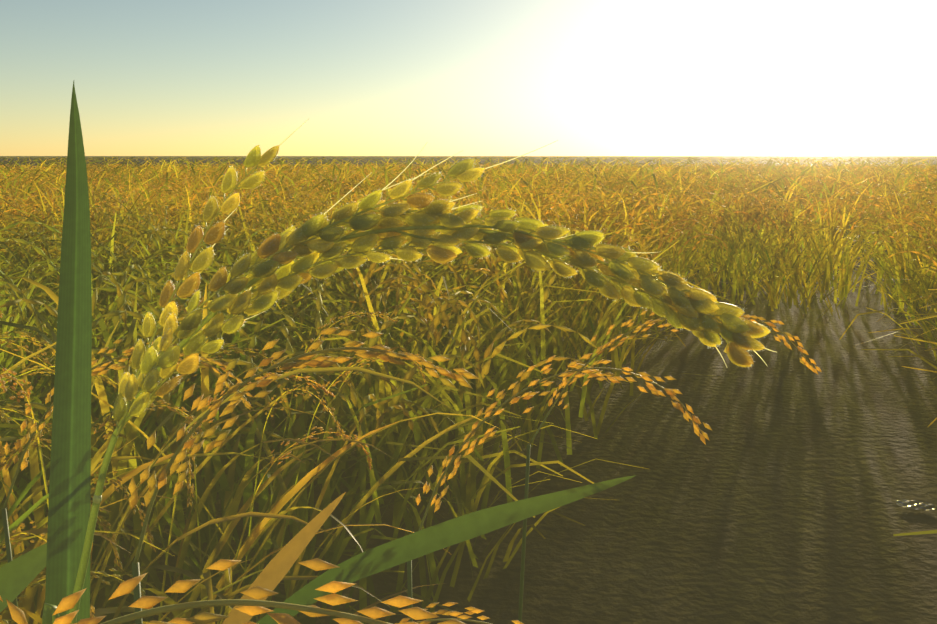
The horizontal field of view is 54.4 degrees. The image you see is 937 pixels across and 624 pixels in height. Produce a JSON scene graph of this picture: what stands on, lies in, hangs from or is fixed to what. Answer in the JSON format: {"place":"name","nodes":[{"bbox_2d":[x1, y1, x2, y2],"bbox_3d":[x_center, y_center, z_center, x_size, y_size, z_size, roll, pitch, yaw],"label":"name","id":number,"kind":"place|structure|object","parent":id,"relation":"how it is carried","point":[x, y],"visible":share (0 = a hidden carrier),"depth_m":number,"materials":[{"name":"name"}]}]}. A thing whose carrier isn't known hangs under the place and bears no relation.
{"place":"outdoors","nodes":[
{"label":"outdoors","id":0,"kind":"place"},
{"bbox_2d":[45,81,91,622],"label":"leaf blade","id":1,"kind":"object","parent":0,"point":[69,507],"visible":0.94,"depth_m":0.32,"materials":[{"name":"green plant"}]},
{"bbox_2d":[0,156,936,623],"bbox_3d":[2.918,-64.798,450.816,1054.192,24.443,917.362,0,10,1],"label":"rice field","id":2,"kind":"structure","parent":0,"point":[144,218],"depth_m":3.07,"materials":[{"name":"yellow plant"}]},
{"bbox_2d":[0,156,936,623],"bbox_3d":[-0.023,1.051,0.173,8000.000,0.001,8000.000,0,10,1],"label":"ground","id":3,"kind":"structure","parent":0,"point":[784,488],"depth_m":2.96,"materials":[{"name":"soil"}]},
{"bbox_2d":[0,338,51,560],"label":"rice plant","id":4,"kind":"object","parent":3,"relation":"on","point":[21,417],"visible":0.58,"depth_m":1.02,"materials":[{"name":"green plant"}]},
{"bbox_2d":[0,400,156,623],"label":"rice plant","id":5,"kind":"object","parent":3,"relation":"on","point":[20,519],"visible":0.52,"depth_m":0.88,"materials":[{"name":"green plant"}]},
{"bbox_2d":[0,527,169,592],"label":"rice plant","id":6,"kind":"object","parent":3,"relation":"on","point":[39,531],"visible":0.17,"depth_m":0.90,"materials":[{"name":"green plant"}]},
{"bbox_2d":[0,331,267,621],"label":"rice plant","id":7,"kind":"object","parent":3,"relation":"on","point":[45,520],"visible":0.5,"depth_m":1.13,"materials":[{"name":"green plant"}]},
{"bbox_2d":[0,301,300,623],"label":"rice plant","id":8,"kind":"object","parent":3,"relation":"on","point":[95,461],"visible":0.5,"depth_m":1.12,"materials":[{"name":"green plant"}]},
{"bbox_2d":[0,338,307,623],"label":"rice plant","id":9,"kind":"object","parent":3,"relation":"on","point":[115,496],"visible":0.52,"depth_m":1.20,"materials":[{"name":"green plant"}]},
{"bbox_2d":[0,365,499,623],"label":"rice plant","id":10,"kind":"object","parent":3,"relation":"on","point":[31,610],"visible":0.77,"depth_m":1.12,"materials":[{"name":"green plant"}]},
{"bbox_2d":[0,276,503,623],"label":"rice plant","id":11,"kind":"object","parent":3,"relation":"on","point":[230,506],"visible":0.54,"depth_m":1.32,"materials":[{"name":"green plant"}]},
{"bbox_2d":[42,120,774,623],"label":"rice panicle","id":12,"kind":"object","parent":3,"relation":"on","point":[704,316],"visible":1,"depth_m":0.28,"materials":[{"name":"plant"}]},
{"bbox_2d":[0,310,821,623],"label":"rice plant","id":13,"kind":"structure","parent":3,"relation":"on","point":[18,574],"depth_m":0.44,"materials":[{"name":"orange plant"}]},
{"bbox_2d":[0,0,936,155],"label":"sky","id":14,"kind":"structure","parent":0,"point":[150,77],"materials":[{"name":"white"}]},
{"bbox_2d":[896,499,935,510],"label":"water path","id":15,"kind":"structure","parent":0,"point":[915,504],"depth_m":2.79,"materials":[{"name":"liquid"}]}
]}

